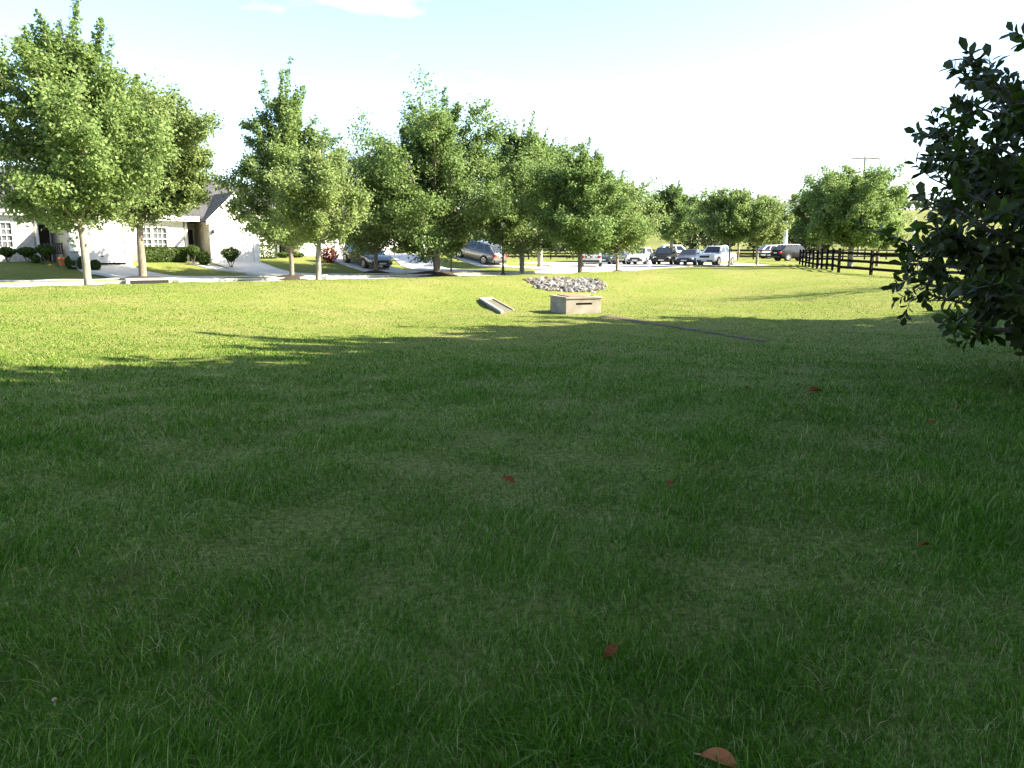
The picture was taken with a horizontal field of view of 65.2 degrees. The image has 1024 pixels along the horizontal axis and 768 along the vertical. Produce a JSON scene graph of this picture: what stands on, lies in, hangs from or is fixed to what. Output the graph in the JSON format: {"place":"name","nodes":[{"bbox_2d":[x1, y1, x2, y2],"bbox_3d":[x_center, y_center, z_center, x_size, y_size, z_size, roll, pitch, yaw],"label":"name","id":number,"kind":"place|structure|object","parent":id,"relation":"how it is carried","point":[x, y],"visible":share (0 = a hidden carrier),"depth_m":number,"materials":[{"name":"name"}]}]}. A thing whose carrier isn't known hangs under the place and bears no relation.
{"place":"outdoors","nodes":[
{"label":"outdoors","id":0,"kind":"place"},
{"bbox_2d":[76,264,224,281],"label":"driveway","id":1,"kind":"structure","parent":0,"point":[117,271],"depth_m":42.28,"materials":[{"name":"concrete"}]},
{"bbox_2d":[0,271,476,281],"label":"sidewalk","id":2,"kind":"structure","parent":0,"point":[206,276],"depth_m":42.75,"materials":[{"name":"concrete"}]},
{"bbox_2d":[214,262,344,278],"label":"driveway","id":3,"kind":"structure","parent":0,"point":[263,268],"depth_m":48.16,"materials":[{"name":"concrete"}]},
{"bbox_2d":[310,255,360,265],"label":"driveway","id":4,"kind":"structure","parent":0,"point":[339,260],"depth_m":55.04,"materials":[{"name":"concrete"}]},
{"bbox_2d":[0,262,762,287],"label":"road","id":5,"kind":"structure","parent":0,"point":[606,266],"depth_m":65.68,"materials":[{"name":"grey asphalt"}]},
{"bbox_2d":[125,278,171,283],"bbox_3d":[-17.478,-4.934,38.474,2.000,0.290,0.820,-6,11,-30],"label":"storm drain inlet","id":6,"kind":"object","parent":5,"relation":"on","point":[144,280],"visible":0.89,"depth_m":38.17,"materials":[{"name":"concrete"}]},
{"bbox_2d":[582,251,601,266],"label":"parked sedan","id":7,"kind":"object","parent":5,"relation":"on","point":[593,260],"visible":0.61,"depth_m":67.88,"materials":[{"name":"silver metal"}]},
{"bbox_2d":[600,250,628,263],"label":"parked sedan","id":8,"kind":"object","parent":5,"relation":"on","point":[620,259],"visible":0.46,"depth_m":77.14,"materials":[{"name":"grey paint"}]},
{"bbox_2d":[626,248,653,264],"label":"parked hatchback","id":9,"kind":"object","parent":5,"relation":"on","point":[644,258],"visible":0.79,"depth_m":75.29,"materials":[{"name":"white paint"}]},
{"bbox_2d":[652,248,677,264],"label":"parked hatchback","id":10,"kind":"object","parent":5,"relation":"on","point":[669,255],"visible":0.88,"depth_m":75.38,"materials":[{"name":"black paint"}]},
{"bbox_2d":[654,244,685,254],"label":"parked suv","id":11,"kind":"object","parent":5,"relation":"on","point":[679,248],"visible":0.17,"depth_m":89.94,"materials":[{"name":"white paint"}]},
{"bbox_2d":[676,249,700,264],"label":"parked sedan","id":12,"kind":"object","parent":5,"relation":"on","point":[684,256],"visible":0.78,"depth_m":73.80,"materials":[{"name":"grey paint"}]},
{"bbox_2d":[696,246,736,264],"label":"parked pickup","id":13,"kind":"object","parent":5,"relation":"on","point":[715,255],"visible":0.98,"depth_m":72.03,"materials":[{"name":"white paint"}]},
{"bbox_2d":[346,265,422,273],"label":"driveway","id":14,"kind":"structure","parent":0,"point":[390,269],"depth_m":52.40,"materials":[{"name":"concrete"}]},
{"bbox_2d":[340,245,392,267],"bbox_3d":[-9.879,-8.746,54.233,2.058,1.456,4.815,-7,19,-36],"label":"parked sedan","id":15,"kind":"object","parent":14,"relation":"on","point":[385,261],"visible":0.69,"depth_m":52.91,"materials":[{"name":"grey paint"}]},
{"bbox_2d":[385,253,432,265],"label":"driveway","id":16,"kind":"structure","parent":0,"point":[402,259],"depth_m":59.47,"materials":[{"name":"concrete"}]},
{"bbox_2d":[403,265,485,271],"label":"driveway","id":17,"kind":"structure","parent":0,"point":[424,268],"depth_m":54.31,"materials":[{"name":"concrete"}]},
{"bbox_2d":[0,209,1023,767],"bbox_3d":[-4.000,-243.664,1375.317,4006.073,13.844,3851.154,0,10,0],"label":"lawn ground","id":18,"kind":"structure","parent":0,"point":[622,285],"depth_m":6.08,"materials":[{"name":"green plant"}]},
{"bbox_2d":[0,246,16,261],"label":"shrub","id":19,"kind":"object","parent":18,"relation":"on","point":[6,252],"visible":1,"depth_m":42.83,"materials":[{"name":"green plant"}]},
{"bbox_2d":[16,247,36,261],"bbox_3d":[-26.324,-7.023,43.438,1.078,0.883,1.127,0,10,0],"label":"shrub","id":20,"kind":"object","parent":18,"relation":"on","point":[26,252],"visible":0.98,"depth_m":43.20,"materials":[{"name":"green plant"}]},
{"bbox_2d":[30,254,40,262],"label":"shrub","id":21,"kind":"object","parent":18,"relation":"on","point":[35,258],"visible":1,"depth_m":43.16,"materials":[{"name":"green plant"}]},
{"bbox_2d":[35,244,54,263],"bbox_3d":[-25.228,-7.021,43.241,0.958,1.176,0.954,0,10,0],"label":"shrub","id":22,"kind":"object","parent":18,"relation":"on","point":[45,251],"visible":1,"depth_m":43.03,"materials":[{"name":"green plant"}]},
{"bbox_2d":[51,243,64,261],"bbox_3d":[-25.151,-7.300,44.394,0.550,1.030,0.525,-4,10,-20],"label":"garden chair","id":23,"kind":"object","parent":18,"relation":"on","point":[59,250],"visible":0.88,"depth_m":44.15,"materials":[{"name":"black"}]},
{"bbox_2d":[57,257,64,265],"bbox_3d":[-24.314,-6.662,43.284,0.507,0.540,0.514,-5,11,-26],"label":"flower pot","id":24,"kind":"object","parent":18,"relation":"on","point":[61,261],"visible":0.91,"depth_m":43.21,"materials":[{"name":"brown ceramic"}]},
{"bbox_2d":[0,165,132,264],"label":"terraced house","id":25,"kind":"structure","parent":18,"relation":"on","point":[109,244],"depth_m":44.51,"materials":[{"name":"white paint"}]},
{"bbox_2d":[0,220,15,248],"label":"window","id":26,"kind":"structure","parent":25,"relation":"in","point":[7,233],"depth_m":44.00,"materials":[{"name":"white"}]},
{"bbox_2d":[38,225,51,260],"bbox_3d":[-27.223,-8.190,46.433,0.740,2.060,0.120,-8,13,-39],"label":"door","id":27,"kind":"structure","parent":25,"relation":"in","point":[44,238],"depth_m":46.44,"materials":[{"name":"black wood"}]},
{"bbox_2d":[75,223,125,262],"bbox_3d":[-22.805,-7.831,44.368,2.400,2.200,0.090,-8,13,-39],"label":"garage door","id":28,"kind":"structure","parent":25,"relation":"in","point":[107,246],"depth_m":44.54,"materials":[{"name":"white paint"}]},
{"bbox_2d":[64,256,75,268],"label":"shrub","id":29,"kind":"object","parent":18,"relation":"on","point":[68,262],"visible":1,"depth_m":42.63,"materials":[{"name":"green plant"}]},
{"bbox_2d":[67,251,79,266],"bbox_3d":[-23.502,-6.667,42.915,0.520,0.940,0.620,-8,13,-39],"label":"wheelie bin","id":30,"kind":"object","parent":18,"relation":"on","point":[73,255],"visible":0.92,"depth_m":42.68,"materials":[{"name":"grey plastic"}]},
{"bbox_2d":[77,256,81,268],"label":"shrub","id":31,"kind":"object","parent":18,"relation":"on","point":[79,262],"visible":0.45,"depth_m":42.65,"materials":[{"name":"green plant"}]},
{"bbox_2d":[0,0,184,284],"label":"maple tree","id":32,"kind":"object","parent":18,"relation":"on","point":[77,109],"visible":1,"depth_m":28.86,"materials":[{"name":"green plant"}]},
{"bbox_2d":[90,259,100,269],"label":"shrub","id":33,"kind":"object","parent":18,"relation":"on","point":[95,264],"visible":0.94,"depth_m":42.78,"materials":[{"name":"green plant"}]},
{"bbox_2d":[36,68,224,275],"bbox_3d":[-17.994,-9.925,38.997,9.363,9.919,9.836,0,10,0],"label":"maple tree","id":34,"kind":"object","parent":18,"relation":"on","point":[195,130],"visible":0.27,"depth_m":38.53,"materials":[{"name":"green plant"}]},
{"bbox_2d":[119,276,165,280],"bbox_3d":[-18.261,-5.138,39.732,2.699,0.482,2.699,-7,12,-37],"label":"mulch mound","id":35,"kind":"object","parent":18,"relation":"on","point":[122,279],"visible":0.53,"depth_m":39.42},
{"bbox_2d":[144,246,187,261],"bbox_3d":[-21.216,-7.871,48.571,2.783,1.020,1.940,-8,13,-39],"label":"hedge","id":36,"kind":"object","parent":18,"relation":"on","point":[183,256],"visible":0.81,"depth_m":48.30,"materials":[{"name":"green plant"}]},
{"bbox_2d":[185,244,199,262],"bbox_3d":[-19.469,-7.899,48.759,0.904,1.198,0.894,0,10,0],"label":"shrub","id":37,"kind":"object","parent":18,"relation":"on","point":[192,251],"visible":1,"depth_m":48.55,"materials":[{"name":"green plant"}]},
{"bbox_2d":[130,180,262,262],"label":"terraced house","id":38,"kind":"structure","parent":18,"relation":"on","point":[213,231],"depth_m":49.58,"materials":[{"name":"white paint"}]},
{"bbox_2d":[135,225,169,252],"bbox_3d":[-21.656,-8.706,48.176,2.000,1.640,0.210,-8,13,-39],"label":"window","id":39,"kind":"structure","parent":38,"relation":"in","point":[152,237],"depth_m":48.31,"materials":[{"name":"white"}]},
{"bbox_2d":[188,230,193,259],"bbox_3d":[-20.694,-8.807,51.037,0.740,2.060,0.060,-8,13,-39],"label":"door","id":40,"kind":"structure","parent":38,"relation":"in","point":[190,232],"depth_m":51.06,"materials":[{"name":"black wood"}]},
{"bbox_2d":[215,228,254,261],"bbox_3d":[-17.420,-8.682,50.320,2.400,2.200,0.065,-8,13,-39],"label":"garage door","id":41,"kind":"structure","parent":38,"relation":"in","point":[225,237],"depth_m":50.30,"materials":[{"name":"white paint"}]},
{"bbox_2d":[197,251,210,264],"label":"shrub","id":42,"kind":"object","parent":18,"relation":"on","point":[204,257],"visible":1,"depth_m":48.02,"materials":[{"name":"green plant"}]},
{"bbox_2d":[188,263,262,273],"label":"front walk","id":43,"kind":"structure","parent":18,"relation":"on","point":[213,267],"depth_m":47.19,"materials":[{"name":"concrete"}]},
{"bbox_2d":[220,246,240,266],"bbox_3d":[-16.892,-7.582,48.002,1.231,1.343,1.200,-7,12,-35],"label":"shrub","id":44,"kind":"object","parent":18,"relation":"on","point":[232,255],"visible":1,"depth_m":47.76,"materials":[{"name":"green plant"}]},
{"bbox_2d":[259,244,276,258],"bbox_3d":[-16.620,-8.882,53.769,1.448,1.020,1.139,-8,13,-39],"label":"hedge","id":45,"kind":"object","parent":18,"relation":"on","point":[270,250],"visible":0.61,"depth_m":53.65,"materials":[{"name":"green plant"}]},
{"bbox_2d":[201,56,352,274],"bbox_3d":[-11.940,-11.123,41.912,7.544,11.312,6.963,0,10,0],"label":"maple tree","id":46,"kind":"object","parent":18,"relation":"on","point":[285,139],"visible":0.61,"depth_m":40.69,"materials":[{"name":"green plant"}]},
{"bbox_2d":[0,264,555,285],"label":"kerb","id":47,"kind":"structure","parent":18,"relation":"on","point":[212,280],"depth_m":41.82,"materials":[{"name":"concrete"}]},
{"bbox_2d":[277,251,287,257],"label":"shrub","id":48,"kind":"object","parent":18,"relation":"on","point":[282,254],"visible":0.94,"depth_m":56.57,"materials":[{"name":"green plant"}]},
{"bbox_2d":[232,186,336,256],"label":"terraced house","id":49,"kind":"structure","parent":18,"relation":"on","point":[309,252],"depth_m":60.81,"materials":[{"name":"white paint"}]},
{"bbox_2d":[304,239,331,255],"bbox_3d":[-14.863,-10.693,61.135,2.400,2.200,0.065,-8,13,-39],"label":"garage door","id":50,"kind":"structure","parent":49,"relation":"in","point":[309,252],"depth_m":60.87,"materials":[{"name":"white paint"}]},
{"bbox_2d":[276,274,309,279],"bbox_3d":[-11.768,-5.644,42.706,2.208,0.460,2.186,9,13,42],"label":"mulch mound","id":51,"kind":"object","parent":18,"relation":"on","point":[291,277],"visible":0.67,"depth_m":42.43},
{"bbox_2d":[287,251,304,257],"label":"shrub","id":52,"kind":"object","parent":18,"relation":"on","point":[298,255],"visible":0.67,"depth_m":55.96,"materials":[{"name":"green plant"}]},
{"bbox_2d":[263,137,379,279],"bbox_3d":[-8.427,-7.455,34.528,5.170,6.220,5.647,0,10,0],"label":"maple tree","id":53,"kind":"object","parent":18,"relation":"on","point":[318,199],"visible":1,"depth_m":33.78,"materials":[{"name":"green plant"}]},
{"bbox_2d":[320,245,339,262],"bbox_3d":[-12.438,-8.789,54.305,1.450,1.215,1.520,0,10,0],"label":"red shrub","id":54,"kind":"object","parent":18,"relation":"on","point":[327,256],"visible":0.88,"depth_m":54.04,"materials":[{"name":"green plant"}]},
{"bbox_2d":[336,205,397,252],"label":"terraced house","id":55,"kind":"structure","parent":18,"relation":"on","point":[338,249],"depth_m":69.95,"materials":[{"name":"white paint"}]},
{"bbox_2d":[362,270,388,272],"bbox_3d":[-8.194,-6.769,48.599,2.000,0.317,2.044,0,10,0],"label":"mulch mound","id":56,"kind":"object","parent":18,"relation":"on","point":[374,271],"visible":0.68,"depth_m":48.06,"materials":[{"name":"brown soil"}]},
{"bbox_2d":[332,140,444,269],"bbox_3d":[-8.063,-10.604,48.286,8.758,8.055,8.278,0,10,0],"label":"maple tree","id":57,"kind":"object","parent":18,"relation":"on","point":[374,240],"visible":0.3,"depth_m":46.71,"materials":[{"name":"green plant"}]},
{"bbox_2d":[388,246,407,253],"bbox_3d":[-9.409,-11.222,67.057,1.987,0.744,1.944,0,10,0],"label":"car","id":58,"kind":"object","parent":18,"relation":"on","point":[397,248],"visible":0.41,"depth_m":66.60,"materials":[{"name":"white paint"}]},
{"bbox_2d":[412,271,457,276],"bbox_3d":[-4.532,-6.556,47.956,3.400,0.460,3.419,0,10,0],"label":"mulch mound","id":59,"kind":"object","parent":18,"relation":"on","point":[440,274],"visible":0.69,"depth_m":47.36,"materials":[{"name":"brown soil"}]},
{"bbox_2d":[335,64,553,271],"bbox_3d":[-4.938,-11.887,47.138,11.936,11.027,11.385,-5,11,-27],"label":"maple tree","id":60,"kind":"object","parent":18,"relation":"on","point":[436,182],"visible":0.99,"depth_m":45.18,"materials":[{"name":"green plant"}]},
{"bbox_2d":[431,207,468,271],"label":"maple tree","id":61,"kind":"object","parent":18,"relation":"on","point":[457,250],"visible":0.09,"depth_m":49.68,"materials":[{"name":"green plant"}]},
{"bbox_2d":[462,206,489,241],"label":"broadleaf tree","id":62,"kind":"object","parent":18,"relation":"on","point":[480,236],"visible":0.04,"depth_m":116.79,"materials":[{"name":"green plant"}]},
{"bbox_2d":[479,297,513,313],"bbox_3d":[-0.526,-2.802,28.995,0.654,0.410,4.916,-2,10,-11],"label":"concrete apron","id":63,"kind":"object","parent":18,"relation":"on","point":[492,303],"visible":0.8,"depth_m":28.95,"materials":[{"name":"white concrete"}]},
{"bbox_2d":[500,219,505,274],"bbox_3d":[-0.560,-8.426,49.488,0.340,3.620,0.323,0,10,0],"label":"lamp post","id":64,"kind":"object","parent":18,"relation":"on","point":[502,223],"visible":0.81,"depth_m":49.46,"materials":[{"name":"black metal"}]},
{"bbox_2d":[499,476,514,482],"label":"fallen leaf","id":65,"kind":"object","parent":18,"relation":"on","point":[510,478],"visible":1,"depth_m":5.39,"materials":[{"name":"red plant"}]},
{"bbox_2d":[463,110,564,273],"bbox_3d":[1.084,-12.039,50.949,9.697,10.346,10.526,0,10,0],"label":"maple tree","id":66,"kind":"object","parent":18,"relation":"on","point":[517,229],"visible":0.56,"depth_m":49.86,"materials":[{"name":"green plant"}]},
{"bbox_2d":[487,127,604,266],"bbox_3d":[1.967,-13.793,59.760,9.005,10.400,9.778,7,12,37],"label":"maple tree","id":67,"kind":"object","parent":18,"relation":"on","point":[576,148],"visible":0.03,"depth_m":58.27,"materials":[{"name":"green plant"}]},
{"bbox_2d":[537,232,568,255],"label":"broadleaf tree","id":68,"kind":"object","parent":18,"relation":"on","point":[559,247],"visible":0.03,"depth_m":112.88,"materials":[{"name":"green plant"}]},
{"bbox_2d":[522,275,607,292],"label":"riprap stones","id":69,"kind":"object","parent":18,"relation":"on","point":[570,286],"visible":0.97,"depth_m":35.81,"materials":[{"name":"stone"}]},
{"bbox_2d":[549,294,601,313],"bbox_3d":[2.157,-2.496,27.314,1.338,1.100,1.410,-4,10,-20],"label":"drain box","id":70,"kind":"object","parent":18,"relation":"on","point":[573,303],"visible":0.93,"depth_m":26.73,"materials":[{"name":"concrete"}]},
{"bbox_2d":[504,137,662,271],"bbox_3d":[4.447,-9.763,44.475,7.587,7.733,7.116,10,14,44],"label":"maple tree","id":71,"kind":"object","parent":18,"relation":"on","point":[581,180],"visible":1,"depth_m":43.60,"materials":[{"name":"green plant"}]},
{"bbox_2d":[603,644,619,658],"bbox_3d":[0.378,1.046,3.110,0.102,0.038,0.038,-25,38,-25],"label":"fallen leaf","id":72,"kind":"object","parent":18,"relation":"on","point":[609,648],"visible":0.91,"depth_m":3.11,"materials":[{"name":"beige plant"}]},
{"bbox_2d":[571,170,672,269],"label":"maple tree","id":73,"kind":"object","parent":18,"relation":"on","point":[630,242],"visible":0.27,"depth_m":48.73,"materials":[{"name":"green plant"}]},
{"bbox_2d":[637,179,707,247],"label":"maple tree","id":74,"kind":"object","parent":18,"relation":"on","point":[678,205],"visible":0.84,"depth_m":83.06,"materials":[{"name":"green plant"}]},
{"bbox_2d":[601,315,765,341],"bbox_3d":[4.549,-1.600,22.194,0.633,0.104,8.109,-4,11,-21],"label":"soil strip","id":75,"kind":"object","parent":18,"relation":"on","point":[624,318],"visible":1,"depth_m":22.10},
{"bbox_2d":[673,229,712,248],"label":"broadleaf tree","id":76,"kind":"object","parent":18,"relation":"on","point":[695,240],"visible":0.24,"depth_m":113.36,"materials":[{"name":"green plant"}]},
{"bbox_2d":[638,265,751,269],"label":"kerb","id":77,"kind":"structure","parent":18,"relation":"on","point":[690,266],"depth_m":64.50,"materials":[{"name":"concrete"}]},
{"bbox_2d":[692,232,724,248],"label":"broadleaf tree","id":78,"kind":"object","parent":18,"relation":"on","point":[711,242],"visible":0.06,"depth_m":119.64,"materials":[{"name":"green plant"}]},
{"bbox_2d":[510,248,918,259],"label":"rail fence","id":79,"kind":"object","parent":18,"relation":"on","point":[753,253],"visible":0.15,"depth_m":95.24,"materials":[{"name":"black paint"}]},
{"bbox_2d":[693,747,736,767],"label":"fallen leaf","id":80,"kind":"object","parent":18,"relation":"on","point":[724,753],"visible":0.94,"depth_m":2.46,"materials":[{"name":"beige plant"}]},
{"bbox_2d":[709,241,735,247],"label":"broadleaf tree","id":81,"kind":"object","parent":18,"relation":"on","point":[727,244],"visible":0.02,"depth_m":127.72,"materials":[{"name":"green plant"}]},
{"bbox_2d":[686,185,789,265],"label":"maple tree","id":82,"kind":"object","parent":18,"relation":"on","point":[720,213],"visible":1,"depth_m":65.44,"materials":[{"name":"green plant"}]},
{"bbox_2d":[735,238,745,259],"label":"maple tree","id":83,"kind":"object","parent":18,"relation":"on","point":[738,241],"depth_m":90.65,"materials":[{"name":"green plant"}]},
{"bbox_2d":[534,195,985,228],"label":"wood","id":84,"kind":"object","parent":18,"relation":"on","point":[908,205],"visible":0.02,"depth_m":261.55,"materials":[{"name":"green plant"}]},
{"bbox_2d":[723,195,798,214],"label":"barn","id":85,"kind":"structure","parent":18,"relation":"on","point":[784,197],"depth_m":224.37,"materials":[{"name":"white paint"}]},
{"bbox_2d":[742,202,792,249],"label":"broadleaf tree","id":86,"kind":"object","parent":18,"relation":"on","point":[772,243],"visible":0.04,"depth_m":123.25,"materials":[{"name":"green plant"}]},
{"bbox_2d":[740,192,799,264],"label":"maple tree","id":87,"kind":"object","parent":18,"relation":"on","point":[773,231],"visible":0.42,"depth_m":67.92,"materials":[{"name":"green plant"}]},
{"bbox_2d":[758,245,783,258],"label":"parked suv","id":88,"kind":"object","parent":18,"relation":"on","point":[768,247],"visible":0.32,"depth_m":101.67,"materials":[{"name":"white paint"}]},
{"bbox_2d":[783,214,788,243],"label":"white pole","id":89,"kind":"object","parent":18,"relation":"on","point":[785,240],"visible":0.18,"depth_m":108.03,"materials":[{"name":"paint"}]},
{"bbox_2d":[770,244,814,260],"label":"parked suv","id":90,"kind":"object","parent":18,"relation":"on","point":[787,252],"visible":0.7,"depth_m":85.86,"materials":[{"name":"black paint"}]},
{"bbox_2d":[776,206,811,247],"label":"broadleaf tree","id":91,"kind":"object","parent":18,"relation":"on","point":[791,239],"visible":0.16,"depth_m":117.49,"materials":[{"name":"green plant"}]},
{"bbox_2d":[784,172,834,266],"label":"maple tree","id":92,"kind":"object","parent":18,"relation":"on","point":[800,230],"visible":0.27,"depth_m":62.88,"materials":[{"name":"green plant"}]},
{"bbox_2d":[791,221,835,255],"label":"broadleaf tree","id":93,"kind":"object","parent":18,"relation":"on","point":[823,245],"visible":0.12,"depth_m":109.94,"materials":[{"name":"green plant"}]},
{"bbox_2d":[808,386,821,392],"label":"fallen leaf","id":94,"kind":"object","parent":18,"relation":"on","point":[813,388],"visible":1,"depth_m":9.37,"materials":[{"name":"beige plant"}]},
{"bbox_2d":[798,155,916,265],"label":"maple tree","id":95,"kind":"object","parent":18,"relation":"on","point":[854,195],"visible":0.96,"depth_m":53.53,"materials":[{"name":"green plant"}]},
{"bbox_2d":[852,156,878,255],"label":"power pole","id":96,"kind":"object","parent":18,"relation":"on","point":[865,158],"visible":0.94,"depth_m":113.98,"materials":[{"name":"grey"}]},
{"bbox_2d":[867,190,910,265],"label":"maple tree","id":97,"kind":"object","parent":18,"relation":"on","point":[885,245],"visible":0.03,"depth_m":64.37,"materials":[{"name":"green plant"}]},
{"bbox_2d":[799,248,1001,275],"bbox_3d":[23.325,-7.702,51.034,11.285,1.946,39.699,-2,10,-9],"label":"rail fence","id":98,"kind":"object","parent":18,"relation":"on","point":[871,261],"visible":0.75,"depth_m":45.15,"materials":[{"name":"black paint"}]},
{"bbox_2d":[919,542,930,546],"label":"fallen leaf","id":99,"kind":"object","parent":18,"relation":"on","point":[922,543],"visible":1,"depth_m":4.26,"materials":[{"name":"beige plant"}]},
{"bbox_2d":[849,21,1023,355],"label":"magnolia tree","id":100,"kind":"object","parent":18,"relation":"on","point":[990,285],"visible":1,"depth_m":9.94,"materials":[{"name":"green plant"}]},
{"bbox_2d":[0,0,1023,213],"label":"sky","id":101,"kind":"structure","parent":0,"point":[757,95],"materials":[{"name":"white"}]},
{"bbox_2d":[454,256,575,270],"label":"driveway","id":102,"kind":"structure","parent":0,"point":[475,262],"depth_m":62.62,"materials":[{"name":"concrete"}]},
{"bbox_2d":[456,239,507,264],"bbox_3d":[-2.671,-10.920,65.496,4.815,1.801,2.094,21,21,35],"label":"parked suv","id":103,"kind":"object","parent":102,"relation":"on","point":[482,253],"visible":0.72,"depth_m":64.29,"materials":[{"name":"grey paint"}]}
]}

